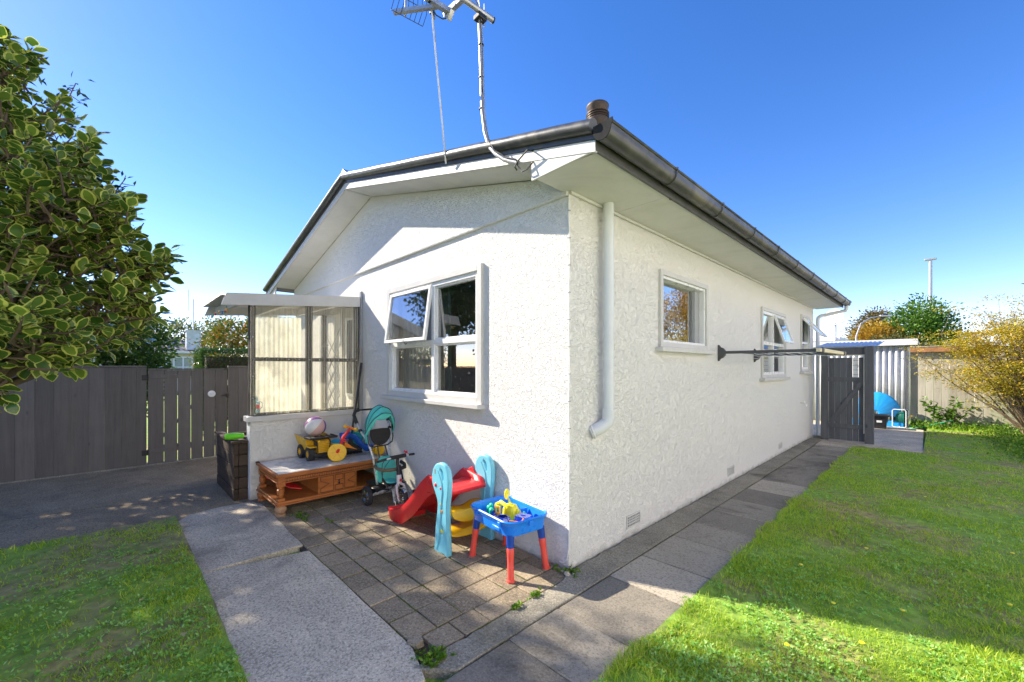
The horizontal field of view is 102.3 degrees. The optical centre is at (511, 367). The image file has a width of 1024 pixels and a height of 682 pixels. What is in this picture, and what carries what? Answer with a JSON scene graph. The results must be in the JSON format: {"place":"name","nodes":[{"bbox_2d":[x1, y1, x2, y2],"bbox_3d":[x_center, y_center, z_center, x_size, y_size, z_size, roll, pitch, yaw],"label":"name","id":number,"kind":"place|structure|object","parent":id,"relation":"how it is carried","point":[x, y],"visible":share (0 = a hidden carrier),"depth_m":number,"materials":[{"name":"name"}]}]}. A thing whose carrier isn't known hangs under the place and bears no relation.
{"place":"outdoors","nodes":[
{"label":"outdoors","id":0,"kind":"place"},
{"bbox_2d":[0,516,247,681],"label":"lawn left side","id":1,"kind":"structure","parent":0,"point":[92,605],"depth_m":2.50,"materials":[{"name":"green plant"}]},
{"bbox_2d":[2,57,144,394],"bbox_3d":[-3.690,-0.474,3.079,1.744,3.965,0.661,0,0,-3],"label":"pointed leaf bush","id":2,"kind":"object","parent":1,"relation":"on","point":[117,187],"visible":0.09,"depth_m":3.18,"materials":[{"name":"green plant"}]},
{"bbox_2d":[0,24,187,414],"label":"variegated shrub","id":3,"kind":"object","parent":1,"relation":"on","point":[44,200],"visible":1,"depth_m":2.19,"materials":[{"name":"green plant"}]},
{"bbox_2d":[0,422,1023,681],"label":"grass","id":4,"kind":"structure","parent":1,"relation":"on","point":[624,664],"depth_m":2.66,"materials":[{"name":"green plant"}]},
{"bbox_2d":[0,457,266,549],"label":"driveway","id":5,"kind":"structure","parent":0,"point":[180,486],"depth_m":4.65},
{"bbox_2d":[5,500,213,520],"bbox_3d":[-5.282,1.496,3.517,4.470,0.001,0.506,0,0,-37],"label":"driveway crack","id":6,"kind":"object","parent":5,"relation":"on","point":[104,506],"visible":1,"depth_m":4.43,"materials":[{"name":"asphalt"}]},
{"bbox_2d":[215,431,247,500],"bbox_3d":[-3.313,1.162,5.137,0.480,0.668,1.060,0,0,-44],"label":"planter box","id":7,"kind":"object","parent":5,"relation":"on","point":[232,468],"visible":0.59,"depth_m":4.71,"materials":[{"name":"wood"}]},
{"bbox_2d":[224,433,246,439],"bbox_3d":[-3.159,0.789,4.747,0.240,0.078,0.075,0,0,-24],"label":"toy blaster","id":8,"kind":"object","parent":7,"relation":"on","point":[230,436],"visible":0.94,"depth_m":4.71,"materials":[{"name":"plastic"}]},
{"bbox_2d":[256,396,262,412],"bbox_3d":[-2.981,0.445,4.825,0.075,0.218,0.090,0,0,11],"label":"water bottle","id":9,"kind":"object","parent":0,"point":[257,406],"visible":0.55,"depth_m":4.81,"materials":[{"name":"plastic"}]},
{"bbox_2d":[179,501,424,681],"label":"path beside lawn","id":10,"kind":"structure","parent":0,"point":[306,616],"depth_m":2.54,"materials":[{"name":"concrete"}]},
{"bbox_2d":[258,490,564,650],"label":"paving","id":11,"kind":"structure","parent":0,"point":[477,581],"depth_m":3.08,"materials":[{"name":"grey concrete"}]},
{"bbox_2d":[256,449,385,516],"bbox_3d":[-2.173,1.281,4.802,1.237,0.438,0.807,0,0,-44],"label":"coffee table","id":12,"kind":"object","parent":11,"relation":"on","point":[321,477],"visible":0.85,"depth_m":4.51,"materials":[{"name":"wood"}]},
{"bbox_2d":[266,477,301,488],"bbox_3d":[-2.484,1.257,4.497,0.411,0.122,0.119,0,0,6],"label":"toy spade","id":13,"kind":"object","parent":12,"relation":"on","point":[292,485],"visible":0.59,"depth_m":4.47,"materials":[{"name":"red plastic"}]},
{"bbox_2d":[295,432,337,460],"bbox_3d":[-2.332,0.931,4.906,0.476,0.279,0.316,0,0,43],"label":"toy dump truck","id":14,"kind":"object","parent":12,"relation":"on","point":[310,448],"visible":0.82,"depth_m":4.76,"materials":[{"name":"yellow plastic"}]},
{"bbox_2d":[304,416,325,435],"bbox_3d":[-2.344,0.700,4.921,0.236,0.236,0.235,0,0,-44],"label":"beach ball","id":15,"kind":"object","parent":14,"relation":"in","point":[315,426],"visible":0.99,"depth_m":4.84,"materials":[{"name":"white plastic"}]},
{"bbox_2d":[331,439,343,443],"bbox_3d":[-2.161,0.972,5.085,0.201,0.190,0.200,0,0,-44],"label":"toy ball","id":16,"kind":"object","parent":12,"relation":"on","point":[334,441],"visible":0.28,"depth_m":5.04,"materials":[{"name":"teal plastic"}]},
{"bbox_2d":[345,363,362,454],"bbox_3d":[-1.958,0.510,5.225,0.234,1.148,0.558,0,0,11],"label":"broom","id":17,"kind":"object","parent":12,"relation":"on","point":[358,449],"visible":0.68,"depth_m":5.14,"materials":[{"name":"black plastic"}]},
{"bbox_2d":[327,425,383,460],"bbox_3d":[-1.899,0.875,4.936,0.660,0.384,0.310,0,0,-44],"label":"toy tricycle","id":18,"kind":"object","parent":12,"relation":"on","point":[337,452],"visible":0.91,"depth_m":4.85,"materials":[{"name":"yellow plastic"}]},
{"bbox_2d":[352,347,361,420],"bbox_3d":[-2.059,0.392,5.428,0.027,1.333,0.193,0,0,31],"label":"wooden pole","id":19,"kind":"object","parent":12,"relation":"on","point":[357,376],"visible":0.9,"depth_m":5.46,"materials":[{"name":"brown wood"}]},
{"bbox_2d":[350,430,364,444],"bbox_3d":[-1.992,0.942,5.305,0.186,0.250,0.186,0,0,-44],"label":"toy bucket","id":20,"kind":"object","parent":12,"relation":"on","point":[357,433],"visible":0.38,"depth_m":5.25,"materials":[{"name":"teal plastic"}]},
{"bbox_2d":[352,405,415,505],"bbox_3d":[-1.392,0.956,4.547,0.441,1.072,0.901,0,0,-44],"label":"push tricycle","id":21,"kind":"object","parent":11,"relation":"on","point":[387,479],"visible":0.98,"depth_m":4.52,"materials":[{"name":"teal fabric"}]},
{"bbox_2d":[290,511,580,668],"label":"paving weeds","id":22,"kind":"object","parent":11,"relation":"on","point":[438,655],"visible":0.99,"depth_m":2.16,"materials":[{"name":"green plant"}]},
{"bbox_2d":[388,454,494,557],"bbox_3d":[-0.695,1.138,3.794,0.508,0.741,1.069,0,0,-44],"label":"toddler slide","id":23,"kind":"object","parent":11,"relation":"on","point":[439,490],"visible":0.83,"depth_m":3.54,"materials":[{"name":"red plastic"}]},
{"bbox_2d":[469,496,549,583],"bbox_3d":[-0.032,1.287,3.172,0.408,0.419,0.567,0,0,-37],"label":"water table","id":24,"kind":"object","parent":11,"relation":"on","point":[509,531],"visible":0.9,"depth_m":3.06,"materials":[{"name":"blue plastic"}]},
{"bbox_2d":[489,503,493,514],"bbox_3d":[-0.163,1.122,3.262,0.039,0.082,0.064,0,0,-6],"label":"toy animal","id":25,"kind":"object","parent":24,"relation":"in","point":[491,508],"visible":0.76,"depth_m":3.24},
{"bbox_2d":[494,505,500,516],"bbox_3d":[-0.124,1.104,3.135,0.082,0.112,0.048,0,0,41],"label":"toy spade","id":26,"kind":"object","parent":24,"relation":"in","point":[497,513],"visible":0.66,"depth_m":3.13,"materials":[{"name":"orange plastic"}]},
{"bbox_2d":[496,514,509,521],"bbox_3d":[-0.067,1.133,3.064,0.136,0.059,0.142,0,0,-37],"label":"sand mould","id":27,"kind":"object","parent":24,"relation":"in","point":[504,517],"visible":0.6,"depth_m":3.05,"materials":[{"name":"blue plastic"}]},
{"bbox_2d":[494,500,520,519],"bbox_3d":[-0.046,1.102,3.223,0.239,0.121,0.106,0,0,33],"label":"toy digger","id":28,"kind":"object","parent":24,"relation":"in","point":[511,510],"visible":0.81,"depth_m":3.17,"materials":[{"name":"plastic"}]},
{"bbox_2d":[504,489,510,502],"bbox_3d":[-0.029,1.035,3.216,0.055,0.161,0.117,0,0,-20],"label":"toy spoon","id":29,"kind":"object","parent":28,"relation":"on","point":[506,494],"visible":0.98,"depth_m":3.23,"materials":[{"name":"plastic"}]},
{"bbox_2d":[514,513,531,520],"bbox_3d":[0.085,1.131,3.079,0.130,0.064,0.110,0,0,36],"label":"sand mould","id":30,"kind":"object","parent":24,"relation":"in","point":[519,516],"visible":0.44,"depth_m":3.06,"materials":[{"name":"blue plastic"}]},
{"bbox_2d":[292,512,552,664],"bbox_3d":[-1.238,1.533,3.824,1.290,0.054,3.575,0,0,-44],"label":"paving bed","id":31,"kind":"object","parent":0,"point":[303,549],"visible":0.07,"depth_m":2.22,"materials":[{"name":"soil"}]},
{"bbox_2d":[406,635,423,649],"bbox_3d":[-0.518,1.487,2.233,0.093,0.035,0.073,-7,4,17],"label":"paver fragment","id":32,"kind":"object","parent":31,"relation":"on","point":[416,642],"visible":0.91,"depth_m":2.21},
{"bbox_2d":[273,447,811,681],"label":"moss","id":33,"kind":"object","parent":31,"relation":"on","point":[416,651],"visible":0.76,"depth_m":3.18,"materials":[{"name":"green plant"}]},
{"bbox_2d":[0,0,1023,356],"label":"sky","id":34,"kind":"structure","parent":0,"point":[869,141],"materials":[{"name":"blue"}]},
{"bbox_2d":[121,391,983,681],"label":"ground","id":35,"kind":"structure","parent":0,"point":[299,551],"depth_m":9.06,"materials":[{"name":"green plant"}]},
{"bbox_2d":[0,456,216,483],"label":"fence footing","id":36,"kind":"object","parent":35,"relation":"on","point":[108,470],"depth_m":5.99,"materials":[{"name":"grey concrete"}]},
{"bbox_2d":[0,365,146,482],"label":"fence","id":37,"kind":"object","parent":36,"relation":"on","point":[62,424],"visible":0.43,"depth_m":5.79,"materials":[{"name":"grey wood"}]},
{"bbox_2d":[142,368,227,463],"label":"gate","id":38,"kind":"structure","parent":37,"relation":"attached to","point":[202,406],"depth_m":6.62,"materials":[{"name":"grey wood"}]},
{"bbox_2d":[227,366,247,432],"bbox_3d":[-4.303,0.785,7.640,1.615,1.630,0.174,0,0,-44],"label":"fence","id":39,"kind":"object","parent":36,"relation":"on","point":[237,382],"visible":0.17,"depth_m":7.12,"materials":[{"name":"grey wood"}]},
{"bbox_2d":[32,270,185,457],"bbox_3d":[-6.994,-0.135,6.526,2.918,3.302,1.974,0,0,-44],"label":"camellia tree","id":40,"kind":"object","parent":35,"relation":"on","point":[155,360],"visible":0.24,"depth_m":6.80,"materials":[{"name":"green plant"}]},
{"bbox_2d":[82,290,224,390],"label":"neighbour house","id":41,"kind":"structure","parent":35,"relation":"on","point":[182,360],"depth_m":26.58,"materials":[{"name":"grey tile"}]},
{"bbox_2d":[173,356,192,370],"bbox_3d":[-20.892,-0.050,26.224,1.000,1.300,0.050,0,0,-44],"label":"window","id":42,"kind":"structure","parent":41,"relation":"in","point":[181,362],"depth_m":26.18,"materials":[{"name":"white plastic"}]},
{"bbox_2d":[126,312,245,356],"bbox_3d":[-24.052,-1.342,29.692,10.019,5.870,4.708,0,0,-44],"label":"pale tree","id":43,"kind":"object","parent":35,"relation":"on","point":[180,326],"visible":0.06,"depth_m":29.60,"materials":[{"name":"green plant"}]},
{"bbox_2d":[187,316,247,367],"bbox_3d":[-7.519,-0.151,12.453,3.618,3.321,2.003,0,0,-44],"label":"photinia hedge","id":44,"kind":"object","parent":35,"relation":"on","point":[219,336],"visible":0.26,"depth_m":11.54,"materials":[{"name":"green plant"}]},
{"bbox_2d":[193,347,247,425],"bbox_3d":[-6.048,0.504,10.224,2.918,1.992,1.078,0,0,-44],"label":"clipped hedge","id":45,"kind":"object","parent":35,"relation":"on","point":[202,361],"visible":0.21,"depth_m":9.33,"materials":[{"name":"green plant"}]},
{"bbox_2d":[203,99,851,568],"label":"house","id":46,"kind":"structure","parent":35,"relation":"on","point":[611,283],"depth_m":4.08,"materials":[{"name":"paint"}]},
{"bbox_2d":[211,306,226,317],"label":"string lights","id":47,"kind":"object","parent":46,"relation":"hanging from","point":[225,311],"visible":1,"depth_m":4.85,"materials":[{"name":"plastic"}]},
{"bbox_2d":[319,308,343,408],"bbox_3d":[-2.737,0.190,6.324,0.100,2.100,0.900,0,0,-44],"label":"door","id":48,"kind":"structure","parent":46,"relation":"in","point":[335,324],"depth_m":6.29,"materials":[{"name":"white plastic"}]},
{"bbox_2d":[345,317,352,396],"bbox_3d":[-2.267,-0.150,5.790,0.030,1.100,0.280,0,0,-44],"label":"window","id":49,"kind":"structure","parent":46,"relation":"in","point":[348,321],"depth_m":5.82,"materials":[{"name":"white metal"}]},
{"bbox_2d":[402,291,430,389],"bbox_3d":[-1.101,-0.279,4.796,0.060,1.318,0.730,0,0,-44],"label":"curtain","id":50,"kind":"object","parent":46,"relation":"hanging from","point":[415,360],"visible":0.59,"depth_m":4.83,"materials":[{"name":"white fabric"}]},
{"bbox_2d":[380,263,484,409],"bbox_3d":[-0.912,-0.286,4.377,0.193,1.322,1.865,0,0,-44],"label":"window","id":51,"kind":"structure","parent":46,"relation":"in","point":[433,284],"depth_m":4.30,"materials":[{"name":"paint"}]},
{"bbox_2d":[441,286,451,390],"bbox_3d":[-0.728,-0.279,4.434,0.270,1.318,0.060,0,0,44],"label":"curtain","id":52,"kind":"object","parent":46,"relation":"hanging from","point":[446,372],"visible":0.46,"depth_m":4.41,"materials":[{"name":"white fabric"}]},
{"bbox_2d":[391,0,533,171],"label":"tv antenna","id":53,"kind":"object","parent":46,"relation":"attached to","point":[482,16],"visible":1,"depth_m":3.12,"materials":[{"name":"silver metal"}]},
{"bbox_2d":[656,269,714,354],"bbox_3d":[1.855,-0.558,4.457,1.330,0.807,0.175,0,0,-44],"label":"window","id":54,"kind":"structure","parent":46,"relation":"in","point":[683,301],"depth_m":4.53,"materials":[{"name":"paint"}]},
{"bbox_2d":[759,306,793,380],"bbox_3d":[4.384,-0.365,6.819,1.570,1.150,0.227,0,0,-44],"label":"window","id":55,"kind":"structure","parent":46,"relation":"in","point":[769,364],"depth_m":6.82,"materials":[{"name":"paint"}]},
{"bbox_2d":[718,345,845,361],"bbox_3d":[3.457,-0.180,5.254,1.720,0.200,1.061,0,0,-44],"label":"clothesline","id":56,"kind":"object","parent":46,"relation":"attached to","point":[759,354],"visible":1,"depth_m":5.01,"materials":[{"name":"black metal"}]},
{"bbox_2d":[800,314,827,373],"bbox_3d":[6.098,-0.468,8.363,0.900,1.185,0.398,0,0,-44],"label":"window","id":57,"kind":"structure","parent":46,"relation":"in","point":[804,359],"depth_m":8.50,"materials":[{"name":"paint"}]},
{"bbox_2d":[413,438,822,679],"bbox_3d":[2.962,1.518,5.335,9.557,0.064,0.248,0,0,-44],"label":"edge strip","id":58,"kind":"object","parent":35,"relation":"on","point":[473,647],"visible":0.74,"depth_m":2.96,"materials":[{"name":"grey concrete"}]},
{"bbox_2d":[813,337,851,341],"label":"neighbour house","id":59,"kind":"structure","parent":35,"relation":"on","point":[827,339],"depth_m":13.55,"materials":[{"name":"beige paint"}]},
{"bbox_2d":[823,309,843,336],"bbox_3d":[10.826,-1.438,13.889,0.355,1.077,0.549,0,0,-4],"label":"satellite dish","id":60,"kind":"object","parent":59,"relation":"on","point":[829,320],"visible":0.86,"depth_m":13.95,"materials":[{"name":"white metal"}]},
{"bbox_2d":[813,339,919,426],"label":"garden shed","id":61,"kind":"structure","parent":35,"relation":"on","point":[889,368],"depth_m":10.65,"materials":[{"name":"white metal"}]},
{"bbox_2d":[840,304,892,338],"bbox_3d":[26.550,-1.572,30.744,3.179,6.153,3.852,0,0,-44],"label":"brown tree","id":62,"kind":"object","parent":35,"relation":"on","point":[862,318],"visible":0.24,"depth_m":30.41,"materials":[{"name":"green plant"}]},
{"bbox_2d":[855,315,891,340],"bbox_3d":[19.264,-0.650,22.032,1.933,4.300,0.140,0,0,1],"label":"street light","id":63,"kind":"object","parent":35,"relation":"on","point":[868,319],"visible":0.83,"depth_m":22.01,"materials":[{"name":"white metal"}]},
{"bbox_2d":[845,318,916,340],"bbox_3d":[21.847,-0.729,24.574,2.877,4.507,4.099,0,0,-81],"label":"orange tree","id":64,"kind":"object","parent":35,"relation":"on","point":[871,331],"visible":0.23,"depth_m":24.20,"materials":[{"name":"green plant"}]},
{"bbox_2d":[868,329,935,346],"bbox_3d":[20.559,-0.264,22.046,2.554,3.601,3.466,0,0,-44],"label":"olive bush","id":65,"kind":"object","parent":35,"relation":"on","point":[891,336],"visible":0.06,"depth_m":21.77,"materials":[{"name":"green plant"}]},
{"bbox_2d":[924,258,936,307],"bbox_3d":[30.418,-3.210,29.998,0.300,9.420,0.640,0,0,-44],"label":"street light","id":66,"kind":"object","parent":35,"relation":"on","point":[930,283],"visible":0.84,"depth_m":29.93,"materials":[{"name":"white metal"}]},
{"bbox_2d":[878,292,986,345],"bbox_3d":[24.418,-1.466,24.310,5.833,6.014,3.836,0,0,-8],"label":"green tree","id":67,"kind":"object","parent":35,"relation":"on","point":[924,319],"visible":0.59,"depth_m":23.75,"materials":[{"name":"green plant"}]},
{"bbox_2d":[893,293,1023,433],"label":"golden shrub","id":68,"kind":"object","parent":35,"relation":"on","point":[1014,340],"visible":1,"depth_m":8.68,"materials":[{"name":"yellow plant"}]},
{"bbox_2d":[909,416,1023,462],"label":"undergrowth","id":69,"kind":"object","parent":35,"relation":"on","point":[1007,432],"visible":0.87,"depth_m":8.55,"materials":[{"name":"green plant"}]},
{"bbox_2d":[910,350,1023,428],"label":"paling fence","id":70,"kind":"object","parent":35,"relation":"on","point":[920,388],"visible":0.3,"depth_m":9.96,"materials":[{"name":"beige wood"}]},
{"bbox_2d":[910,345,966,351],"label":"timber beam","id":71,"kind":"structure","parent":70,"relation":"attached to","point":[933,349],"depth_m":10.05,"materials":[{"name":"orange wood"}]},
{"bbox_2d":[968,341,1022,405],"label":"neighbour house","id":72,"kind":"structure","parent":35,"relation":"on","point":[983,363],"depth_m":14.71,"materials":[{"name":"beige paint"}]},
{"bbox_2d":[444,444,849,681],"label":"side path","id":73,"kind":"structure","parent":0,"point":[579,638],"depth_m":2.68,"materials":[{"name":"grey concrete"}]},
{"bbox_2d":[602,446,1023,681],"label":"lawn right side","id":74,"kind":"structure","parent":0,"point":[949,510],"depth_m":2.88,"materials":[{"name":"green plant"}]},
{"bbox_2d":[0,448,1023,681],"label":"lawn weeds","id":75,"kind":"object","parent":74,"relation":"on","point":[224,666],"visible":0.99,"depth_m":2.28,"materials":[{"name":"green plant"}]},
{"bbox_2d":[813,420,923,452],"bbox_3d":[7.740,1.521,9.363,4.490,0.058,2.330,0,0,-44],"label":"concrete pad","id":76,"kind":"object","parent":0,"point":[905,439],"visible":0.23,"depth_m":8.44,"materials":[{"name":"grey concrete"}]},
{"bbox_2d":[814,341,883,444],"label":"side gate","id":77,"kind":"structure","parent":76,"relation":"on","point":[861,393],"depth_m":8.33,"materials":[{"name":"grey wood"}]},
{"bbox_2d":[852,392,903,426],"bbox_3d":[9.337,1.065,10.571,0.195,0.871,1.020,0,0,-44],"label":"clam sandpit","id":78,"kind":"object","parent":76,"relation":"on","point":[884,403],"visible":0.56,"depth_m":10.41,"materials":[{"name":"blue plastic"}]},
{"bbox_2d":[874,413,890,428],"bbox_3d":[9.026,1.323,10.228,0.410,0.337,0.510,0,0,-44],"label":"recycling crate","id":79,"kind":"object","parent":76,"relation":"on","point":[880,421],"visible":0.68,"depth_m":10.06,"materials":[{"name":"black plastic"}]},
{"bbox_2d":[892,409,909,427],"bbox_3d":[9.725,1.261,10.276,0.280,0.458,0.355,0,0,-38],"label":"hose reel","id":80,"kind":"object","parent":76,"relation":"on","point":[901,417],"visible":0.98,"depth_m":10.26,"materials":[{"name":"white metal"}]},
{"bbox_2d":[923,428,1023,462],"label":"lawn far side","id":81,"kind":"structure","parent":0,"point":[950,443],"depth_m":7.81,"materials":[{"name":"green plant"}]},
{"bbox_2d":[920,396,973,425],"bbox_3d":[10.316,1.086,9.798,0.378,0.835,0.960,0,0,-44],"label":"tall weed","id":82,"kind":"object","parent":81,"relation":"on","point":[950,414],"visible":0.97,"depth_m":9.80,"materials":[{"name":"green plant"}]}
]}

